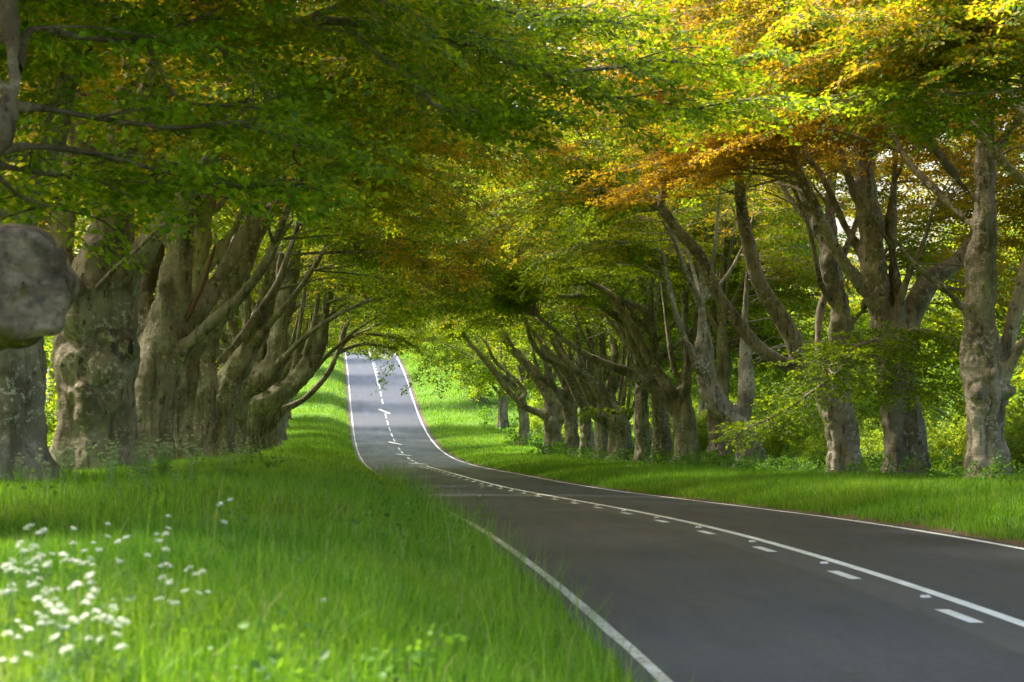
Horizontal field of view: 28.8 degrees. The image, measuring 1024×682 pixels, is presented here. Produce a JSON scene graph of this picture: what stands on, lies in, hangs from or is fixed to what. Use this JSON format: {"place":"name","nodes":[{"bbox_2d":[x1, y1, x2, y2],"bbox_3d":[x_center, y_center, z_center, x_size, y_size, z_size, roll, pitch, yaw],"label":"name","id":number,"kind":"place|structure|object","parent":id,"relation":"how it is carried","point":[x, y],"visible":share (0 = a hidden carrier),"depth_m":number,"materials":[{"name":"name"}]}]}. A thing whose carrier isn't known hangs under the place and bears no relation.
{"place":"outdoors","nodes":[
{"label":"outdoors","id":0,"kind":"place"},
{"bbox_2d":[0,342,1023,681],"bbox_3d":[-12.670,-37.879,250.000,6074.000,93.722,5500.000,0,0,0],"label":"ground","id":1,"kind":"structure","parent":0,"point":[490,406],"depth_m":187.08,"materials":[{"name":"green plant"}]},
{"bbox_2d":[0,558,26,639],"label":"cow parsley","id":2,"kind":"object","parent":1,"relation":"on","point":[12,592],"visible":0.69,"depth_m":9.63,"materials":[{"name":"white plant"}]},
{"bbox_2d":[0,563,38,665],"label":"cow parsley","id":3,"kind":"object","parent":1,"relation":"on","point":[6,626],"visible":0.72,"depth_m":8.89,"materials":[{"name":"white plant"}]},
{"bbox_2d":[0,626,38,681],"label":"cow parsley","id":4,"kind":"object","parent":1,"relation":"on","point":[11,661],"visible":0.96,"depth_m":7.80,"materials":[{"name":"white plant"}]},
{"bbox_2d":[13,557,43,608],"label":"cow parsley","id":5,"kind":"object","parent":1,"relation":"on","point":[39,558],"visible":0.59,"depth_m":10.34,"materials":[{"name":"white plant"}]},
{"bbox_2d":[5,540,56,615],"bbox_3d":[-2.425,1.250,10.033,0.273,0.499,0.252,0,0,34],"label":"cow parsley","id":6,"kind":"object","parent":1,"relation":"on","point":[27,588],"visible":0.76,"depth_m":10.04,"materials":[{"name":"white plant"}]},
{"bbox_2d":[8,596,60,676],"bbox_3d":[-2.056,1.299,8.536,0.238,0.410,0.231,0,0,-44],"label":"cow parsley","id":7,"kind":"object","parent":1,"relation":"on","point":[29,627],"visible":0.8,"depth_m":8.55,"materials":[{"name":"green plant"}]},
{"bbox_2d":[15,590,60,674],"bbox_3d":[-2.073,1.296,8.708,0.223,0.407,0.205,0,0,8],"label":"cow parsley","id":8,"kind":"object","parent":1,"relation":"on","point":[42,623],"visible":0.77,"depth_m":8.71,"materials":[{"name":"white plant"}]},
{"bbox_2d":[17,524,60,597],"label":"cow parsley","id":9,"kind":"object","parent":1,"relation":"on","point":[41,574],"visible":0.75,"depth_m":11.05,"materials":[{"name":"green plant"}]},
{"bbox_2d":[20,556,72,636],"bbox_3d":[-2.204,1.251,9.371,0.243,0.480,0.263,0,0,29],"label":"cow parsley","id":10,"kind":"object","parent":1,"relation":"on","point":[46,587],"visible":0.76,"depth_m":9.39,"materials":[{"name":"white plant"}]},
{"bbox_2d":[32,447,64,493],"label":"cow parsley","id":11,"kind":"object","parent":1,"relation":"on","point":[48,464],"visible":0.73,"depth_m":20.99,"materials":[{"name":"green plant"}]},
{"bbox_2d":[28,603,69,681],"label":"cow parsley","id":12,"kind":"object","parent":1,"relation":"on","point":[55,673],"visible":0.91,"depth_m":7.73,"materials":[{"name":"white plant"}]},
{"bbox_2d":[44,336,57,420],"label":"tree","id":13,"kind":"object","parent":1,"relation":"on","point":[54,392],"visible":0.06,"depth_m":98.19,"materials":[{"name":"green plant"}]},
{"bbox_2d":[45,399,57,448],"bbox_3d":[-12.621,2.971,58.136,4.004,2.563,3.368,0,0,30],"label":"shrub","id":14,"kind":"object","parent":1,"relation":"on","point":[50,438],"visible":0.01,"depth_m":57.70,"materials":[{"name":"green plant"}]},
{"bbox_2d":[45,401,57,434],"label":"shrub","id":15,"kind":"object","parent":1,"relation":"on","point":[50,428],"depth_m":72.93,"materials":[{"name":"green plant"}]},
{"bbox_2d":[42,598,81,675],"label":"cow parsley","id":16,"kind":"object","parent":1,"relation":"on","point":[65,626],"visible":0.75,"depth_m":8.73,"materials":[{"name":"white plant"}]},
{"bbox_2d":[50,444,74,488],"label":"cow parsley","id":17,"kind":"object","parent":1,"relation":"on","point":[64,476],"visible":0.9,"depth_m":22.47,"materials":[{"name":"green plant"}]},
{"bbox_2d":[32,552,92,672],"bbox_3d":[-2.028,1.220,8.793,0.311,0.570,0.234,0,0,-38],"label":"cow parsley","id":18,"kind":"object","parent":1,"relation":"on","point":[66,616],"visible":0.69,"depth_m":8.81,"materials":[{"name":"green plant"}]},
{"bbox_2d":[49,609,79,681],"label":"cow parsley","id":19,"kind":"object","parent":1,"relation":"on","point":[66,647],"visible":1,"depth_m":7.23,"materials":[{"name":"white plant"}]},
{"bbox_2d":[55,526,100,605],"bbox_3d":[-2.378,1.266,10.905,0.292,0.503,0.284,0,0,29],"label":"cow parsley","id":20,"kind":"object","parent":1,"relation":"on","point":[73,544],"visible":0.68,"depth_m":10.88,"materials":[{"name":"white plant"}]},
{"bbox_2d":[59,581,98,681],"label":"cow parsley","id":21,"kind":"object","parent":1,"relation":"on","point":[77,584],"visible":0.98,"depth_m":8.16,"materials":[{"name":"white plant"}]},
{"bbox_2d":[69,556,98,606],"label":"cow parsley","id":22,"kind":"object","parent":1,"relation":"on","point":[88,582],"visible":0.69,"depth_m":10.26,"materials":[{"name":"white plant"}]},
{"bbox_2d":[48,571,124,681],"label":"cow parsley","id":23,"kind":"object","parent":1,"relation":"on","point":[86,641],"visible":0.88,"depth_m":8.29,"materials":[{"name":"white plant"}]},
{"bbox_2d":[82,604,125,681],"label":"cow parsley","id":24,"kind":"object","parent":1,"relation":"on","point":[113,661],"visible":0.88,"depth_m":8.34,"materials":[{"name":"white plant"}]},
{"bbox_2d":[91,523,126,589],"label":"cow parsley","id":25,"kind":"object","parent":1,"relation":"on","point":[100,549],"visible":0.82,"depth_m":11.91,"materials":[{"name":"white plant"}]},
{"bbox_2d":[98,446,125,493],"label":"cow parsley","id":26,"kind":"object","parent":1,"relation":"on","point":[111,467],"visible":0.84,"depth_m":20.55,"materials":[{"name":"green plant"}]},
{"bbox_2d":[99,617,152,681],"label":"cow parsley","id":27,"kind":"object","parent":1,"relation":"on","point":[122,663],"visible":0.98,"depth_m":8.23,"materials":[{"name":"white plant"}]},
{"bbox_2d":[115,535,153,621],"bbox_3d":[-2.019,1.285,10.666,0.270,0.493,0.203,0,0,-21],"label":"cow parsley","id":28,"kind":"object","parent":1,"relation":"on","point":[127,586],"visible":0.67,"depth_m":10.66,"materials":[{"name":"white plant"}]},
{"bbox_2d":[125,433,151,480],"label":"cow parsley","id":29,"kind":"object","parent":1,"relation":"on","point":[139,467],"visible":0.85,"depth_m":24.76,"materials":[{"name":"green plant"}]},
{"bbox_2d":[131,443,169,500],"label":"cow parsley","id":30,"kind":"object","parent":1,"relation":"on","point":[149,478],"visible":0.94,"depth_m":20.05,"materials":[{"name":"green plant"}]},
{"bbox_2d":[132,532,188,607],"bbox_3d":[-1.893,1.286,10.705,0.306,0.528,0.298,0,0,3],"label":"cow parsley","id":31,"kind":"object","parent":1,"relation":"on","point":[162,565],"visible":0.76,"depth_m":10.71,"materials":[{"name":"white plant"}]},
{"bbox_2d":[148,434,174,476],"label":"cow parsley","id":32,"kind":"object","parent":1,"relation":"on","point":[162,467],"visible":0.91,"depth_m":26.84,"materials":[{"name":"green plant"}]},
{"bbox_2d":[148,575,185,651],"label":"cow parsley","id":33,"kind":"object","parent":1,"relation":"on","point":[169,584],"visible":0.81,"depth_m":9.73,"materials":[{"name":"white plant"}]},
{"bbox_2d":[147,515,186,581],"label":"cow parsley","id":34,"kind":"object","parent":1,"relation":"on","point":[162,559],"visible":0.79,"depth_m":12.77,"materials":[{"name":"white plant"}]},
{"bbox_2d":[173,442,206,489],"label":"cow parsley","id":35,"kind":"object","parent":1,"relation":"on","point":[185,479],"visible":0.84,"depth_m":21.88,"materials":[{"name":"green plant"}]},
{"bbox_2d":[179,566,212,637],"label":"cow parsley","id":36,"kind":"object","parent":1,"relation":"on","point":[196,591],"visible":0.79,"depth_m":10.07,"materials":[{"name":"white plant"}]},
{"bbox_2d":[0,0,414,350],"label":"beech tree","id":37,"kind":"object","parent":1,"relation":"on","point":[39,285],"visible":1,"depth_m":21.05,"materials":[{"name":"green plant"}]},
{"bbox_2d":[217,498,250,572],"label":"cow parsley","id":38,"kind":"object","parent":1,"relation":"on","point":[228,542],"visible":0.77,"depth_m":13.42,"materials":[{"name":"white plant"}]},
{"bbox_2d":[13,0,584,460],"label":"beech tree","id":39,"kind":"object","parent":1,"relation":"on","point":[187,396],"visible":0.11,"depth_m":52.22,"materials":[{"name":"green plant"}]},
{"bbox_2d":[46,59,573,456],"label":"beech tree","id":40,"kind":"object","parent":1,"relation":"on","point":[233,373],"visible":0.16,"depth_m":68.45,"materials":[{"name":"green plant"}]},
{"bbox_2d":[15,5,607,458],"bbox_3d":[-6.364,-4.313,60.179,18.557,16.960,13.449,0,0,0],"label":"beech tree","id":41,"kind":"object","parent":1,"relation":"on","point":[205,421],"visible":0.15,"depth_m":60.86,"materials":[{"name":"green plant"}]},
{"bbox_2d":[0,0,629,462],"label":"beech tree","id":42,"kind":"object","parent":1,"relation":"on","point":[176,326],"visible":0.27,"depth_m":43.02,"materials":[{"name":"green plant"}]},
{"bbox_2d":[270,299,364,448],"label":"beech tree","id":43,"kind":"object","parent":1,"relation":"on","point":[302,330],"visible":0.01,"depth_m":128.07,"materials":[{"name":"green plant"}]},
{"bbox_2d":[216,289,438,450],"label":"beech tree","id":44,"kind":"object","parent":1,"relation":"on","point":[388,317],"visible":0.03,"depth_m":109.98,"materials":[{"name":"green plant"}]},
{"bbox_2d":[216,187,447,361],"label":"beech tree","id":45,"kind":"object","parent":1,"relation":"on","point":[295,307],"visible":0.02,"depth_m":94.00,"materials":[{"name":"green plant"}]},
{"bbox_2d":[216,297,448,448],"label":"beech tree","id":46,"kind":"object","parent":1,"relation":"on","point":[274,416],"visible":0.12,"depth_m":120.36,"materials":[{"name":"green plant"}]},
{"bbox_2d":[279,322,387,443],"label":"beech tree","id":47,"kind":"object","parent":1,"relation":"on","point":[328,344],"visible":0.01,"depth_m":153.03,"materials":[{"name":"green plant"}]},
{"bbox_2d":[271,316,397,447],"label":"beech tree","id":48,"kind":"object","parent":1,"relation":"on","point":[273,430],"visible":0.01,"depth_m":135.23,"materials":[{"name":"green plant"}]},
{"bbox_2d":[281,320,392,439],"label":"beech tree","id":49,"kind":"object","parent":1,"relation":"on","point":[284,436],"visible":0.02,"depth_m":161.48,"materials":[{"name":"green plant"}]},
{"bbox_2d":[0,0,687,471],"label":"beech tree","id":50,"kind":"object","parent":1,"relation":"on","point":[96,356],"visible":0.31,"depth_m":34.41,"materials":[{"name":"green plant"}]},
{"bbox_2d":[216,181,488,361],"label":"beech tree","id":51,"kind":"object","parent":1,"relation":"on","point":[337,309],"depth_m":102.00,"materials":[{"name":"green plant"}]},
{"bbox_2d":[275,319,432,447],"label":"beech tree","id":52,"kind":"object","parent":1,"relation":"on","point":[277,427],"visible":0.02,"depth_m":144.61,"materials":[{"name":"green plant"}]},
{"bbox_2d":[153,159,559,454],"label":"beech tree","id":53,"kind":"object","parent":1,"relation":"on","point":[268,366],"visible":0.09,"depth_m":77.05,"materials":[{"name":"green plant"}]},
{"bbox_2d":[215,183,499,453],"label":"beech tree","id":54,"kind":"object","parent":1,"relation":"on","point":[277,394],"visible":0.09,"depth_m":85.71,"materials":[{"name":"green plant"}]},
{"bbox_2d":[0,0,856,483],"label":"beech tree","id":55,"kind":"object","parent":1,"relation":"on","point":[24,386],"visible":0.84,"depth_m":27.99,"materials":[{"name":"green plant"}]},
{"bbox_2d":[365,327,526,402],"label":"beech tree","id":56,"kind":"object","parent":1,"relation":"on","point":[476,401],"visible":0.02,"depth_m":209.31,"materials":[{"name":"green plant"}]},
{"bbox_2d":[363,319,575,444],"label":"beech tree","id":57,"kind":"object","parent":1,"relation":"on","point":[457,353],"visible":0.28,"depth_m":163.22,"materials":[{"name":"green plant"}]},
{"bbox_2d":[388,318,559,428],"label":"beech tree","id":58,"kind":"object","parent":1,"relation":"on","point":[502,411],"visible":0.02,"depth_m":185.52,"materials":[{"name":"green plant"}]},
{"bbox_2d":[381,304,633,452],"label":"beech tree","id":59,"kind":"object","parent":1,"relation":"on","point":[550,414],"visible":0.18,"depth_m":141.55,"materials":[{"name":"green plant"}]},
{"bbox_2d":[0,387,1023,681],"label":"undergrowth","id":60,"kind":"object","parent":1,"relation":"on","point":[770,461],"visible":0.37,"depth_m":48.48,"materials":[{"name":"green plant"}]},
{"bbox_2d":[515,413,543,436],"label":"shrub","id":61,"kind":"object","parent":1,"relation":"on","point":[534,424],"visible":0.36,"depth_m":171.39,"materials":[{"name":"green plant"}]},
{"bbox_2d":[515,391,543,415],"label":"shrub","id":62,"kind":"object","parent":1,"relation":"on","point":[531,402],"visible":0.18,"depth_m":195.21,"materials":[{"name":"green plant"}]},
{"bbox_2d":[416,208,650,454],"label":"beech tree","id":63,"kind":"object","parent":1,"relation":"on","point":[566,399],"visible":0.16,"depth_m":132.58,"materials":[{"name":"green plant"}]},
{"bbox_2d":[427,299,673,455],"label":"beech tree","id":64,"kind":"object","parent":1,"relation":"on","point":[586,436],"visible":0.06,"depth_m":125.12,"materials":[{"name":"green plant"}]},
{"bbox_2d":[412,218,714,460],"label":"beech tree","id":65,"kind":"object","parent":1,"relation":"on","point":[614,417],"visible":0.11,"depth_m":111.55,"materials":[{"name":"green plant"}]},
{"bbox_2d":[445,227,702,458],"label":"beech tree","id":66,"kind":"object","parent":1,"relation":"on","point":[601,435],"visible":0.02,"depth_m":118.28,"materials":[{"name":"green plant"}]},
{"bbox_2d":[426,157,797,463],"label":"beech tree","id":67,"kind":"object","parent":1,"relation":"on","point":[649,311],"visible":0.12,"depth_m":97.12,"materials":[{"name":"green plant"}]},
{"bbox_2d":[422,121,817,466],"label":"beech tree","id":68,"kind":"object","parent":1,"relation":"on","point":[673,399],"visible":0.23,"depth_m":89.84,"materials":[{"name":"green plant"}]},
{"bbox_2d":[476,193,764,461],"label":"beech tree","id":69,"kind":"object","parent":1,"relation":"on","point":[643,438],"visible":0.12,"depth_m":103.23,"materials":[{"name":"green plant"}]},
{"bbox_2d":[606,340,695,440],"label":"tree","id":70,"kind":"object","parent":1,"relation":"on","point":[651,431],"depth_m":162.39,"materials":[{"name":"green wood"}]},
{"bbox_2d":[468,119,855,467],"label":"beech tree","id":71,"kind":"object","parent":1,"relation":"on","point":[724,344],"visible":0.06,"depth_m":85.28,"materials":[{"name":"green plant"}]},
{"bbox_2d":[446,57,898,467],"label":"beech tree","id":72,"kind":"object","parent":1,"relation":"on","point":[780,268],"visible":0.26,"depth_m":77.39,"materials":[{"name":"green plant"}]},
{"bbox_2d":[616,328,768,429],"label":"tree","id":73,"kind":"object","parent":1,"relation":"on","point":[701,405],"visible":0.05,"depth_m":137.97,"materials":[{"name":"green plant"}]},
{"bbox_2d":[696,409,708,457],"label":"shrub","id":74,"kind":"object","parent":1,"relation":"on","point":[701,437],"visible":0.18,"depth_m":106.14,"materials":[{"name":"green plant"}]},
{"bbox_2d":[445,0,1023,472],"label":"beech tree","id":75,"kind":"object","parent":1,"relation":"on","point":[845,448],"visible":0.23,"depth_m":62.39,"materials":[{"name":"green plant"}]},
{"bbox_2d":[699,289,824,435],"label":"tree","id":76,"kind":"object","parent":1,"relation":"on","point":[763,393],"visible":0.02,"depth_m":122.65,"materials":[{"name":"green plant"}]},
{"bbox_2d":[512,0,1023,475],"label":"beech tree","id":77,"kind":"object","parent":1,"relation":"on","point":[897,333],"visible":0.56,"depth_m":55.75,"materials":[{"name":"green plant"}]},
{"bbox_2d":[537,0,1023,185],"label":"beech tree","id":78,"kind":"object","parent":1,"relation":"on","point":[917,120],"visible":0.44,"depth_m":36.91,"materials":[{"name":"yellow plant"}]},
{"bbox_2d":[543,0,1023,478],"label":"beech tree","id":79,"kind":"object","parent":1,"relation":"on","point":[988,358],"visible":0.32,"depth_m":49.78,"materials":[{"name":"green plant"}]},
{"bbox_2d":[759,419,809,454],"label":"shrub","id":80,"kind":"object","parent":1,"relation":"on","point":[783,434],"visible":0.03,"depth_m":87.18,"materials":[{"name":"green plant"}]},
{"bbox_2d":[762,413,825,463],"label":"shrub","id":81,"kind":"object","parent":1,"relation":"on","point":[777,444],"visible":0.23,"depth_m":82.61,"materials":[{"name":"green plant"}]},
{"bbox_2d":[776,399,824,439],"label":"shrub","id":82,"kind":"object","parent":1,"relation":"on","point":[819,418],"visible":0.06,"depth_m":95.85,"materials":[{"name":"green plant"}]},
{"bbox_2d":[735,240,876,421],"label":"tree","id":83,"kind":"object","parent":1,"relation":"on","point":[768,397],"visible":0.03,"depth_m":107.05,"materials":[{"name":"green plant"}]},
{"bbox_2d":[794,433,827,470],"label":"shrub","id":84,"kind":"object","parent":1,"relation":"on","point":[813,452],"visible":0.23,"depth_m":70.08,"materials":[{"name":"green plant"}]},
{"bbox_2d":[779,416,862,468],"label":"shrub","id":85,"kind":"object","parent":1,"relation":"on","point":[800,451],"visible":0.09,"depth_m":73.24,"materials":[{"name":"green plant"}]},
{"bbox_2d":[764,203,925,414],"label":"tree","id":86,"kind":"object","parent":1,"relation":"on","point":[856,303],"visible":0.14,"depth_m":100.31,"materials":[{"name":"green plant"}]},
{"bbox_2d":[671,0,1023,153],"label":"beech tree","id":87,"kind":"object","parent":1,"relation":"on","point":[996,36],"visible":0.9,"depth_m":34.75,"materials":[{"name":"yellow plant"}]},
{"bbox_2d":[860,418,883,467],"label":"shrub","id":88,"kind":"object","parent":1,"relation":"on","point":[878,447],"visible":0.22,"depth_m":67.45,"materials":[{"name":"green plant"}]},
{"bbox_2d":[825,412,929,468],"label":"shrub","id":89,"kind":"object","parent":1,"relation":"on","point":[873,426],"visible":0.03,"depth_m":69.90,"materials":[{"name":"green plant"}]},
{"bbox_2d":[822,395,944,435],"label":"shrub","id":90,"kind":"object","parent":1,"relation":"on","point":[876,417],"visible":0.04,"depth_m":83.91,"materials":[{"name":"green plant"}]},
{"bbox_2d":[825,239,956,412],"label":"tree","id":91,"kind":"object","parent":1,"relation":"on","point":[924,365],"visible":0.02,"depth_m":135.80,"materials":[{"name":"green plant"}]},
{"bbox_2d":[856,396,944,438],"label":"shrub","id":92,"kind":"object","parent":1,"relation":"on","point":[928,408],"visible":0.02,"depth_m":86.24,"materials":[{"name":"green plant"}]},
{"bbox_2d":[849,188,1010,423],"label":"tree","id":93,"kind":"object","parent":1,"relation":"on","point":[928,350],"visible":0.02,"depth_m":89.18,"materials":[{"name":"green plant"}]},
{"bbox_2d":[922,411,966,468],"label":"shrub","id":94,"kind":"object","parent":1,"relation":"on","point":[953,440],"visible":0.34,"depth_m":65.25,"materials":[{"name":"green plant"}]},
{"bbox_2d":[916,172,1023,414],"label":"tree","id":95,"kind":"object","parent":1,"relation":"on","point":[948,356],"visible":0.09,"depth_m":83.14,"materials":[{"name":"green plant"}]},
{"bbox_2d":[918,165,1023,396],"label":"tree","id":96,"kind":"object","parent":1,"relation":"on","point":[1019,361],"visible":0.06,"depth_m":78.00,"materials":[{"name":"green plant"}]},
{"bbox_2d":[933,385,1008,450],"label":"shrub","id":97,"kind":"object","parent":1,"relation":"on","point":[959,412],"visible":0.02,"depth_m":75.83,"materials":[{"name":"green plant"}]},
{"bbox_2d":[942,378,1023,435],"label":"shrub","id":98,"kind":"object","parent":1,"relation":"on","point":[1017,392],"visible":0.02,"depth_m":70.22,"materials":[{"name":"green plant"}]},
{"bbox_2d":[950,166,1023,409],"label":"tree","id":99,"kind":"object","parent":1,"relation":"on","point":[1014,396],"visible":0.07,"depth_m":67.86,"materials":[{"name":"green plant"}]},
{"bbox_2d":[952,416,1023,472],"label":"shrub","id":100,"kind":"object","parent":1,"relation":"on","point":[1016,429],"visible":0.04,"depth_m":56.32,"materials":[{"name":"green plant"}]},
{"bbox_2d":[1003,390,1023,436],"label":"shrub","id":101,"kind":"object","parent":1,"relation":"on","point":[1020,408],"visible":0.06,"depth_m":63.31,"materials":[{"name":"green plant"}]},
{"bbox_2d":[1005,418,1023,472],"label":"shrub","id":102,"kind":"object","parent":1,"relation":"on","point":[1019,451],"visible":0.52,"depth_m":53.30,"materials":[{"name":"green plant"}]},
{"bbox_2d":[1005,383,1023,437],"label":"shrub","id":103,"kind":"object","parent":1,"relation":"on","point":[1020,401],"visible":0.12,"depth_m":62.63,"materials":[{"name":"green plant"}]},
{"bbox_2d":[76,0,1022,341],"label":"sky","id":104,"kind":"structure","parent":0,"point":[839,227],"materials":[{"name":"white"}]},
{"bbox_2d":[343,348,1023,681],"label":"road","id":105,"kind":"structure","parent":0,"point":[708,591],"depth_m":21.80,"materials":[{"name":"grey asphalt"}]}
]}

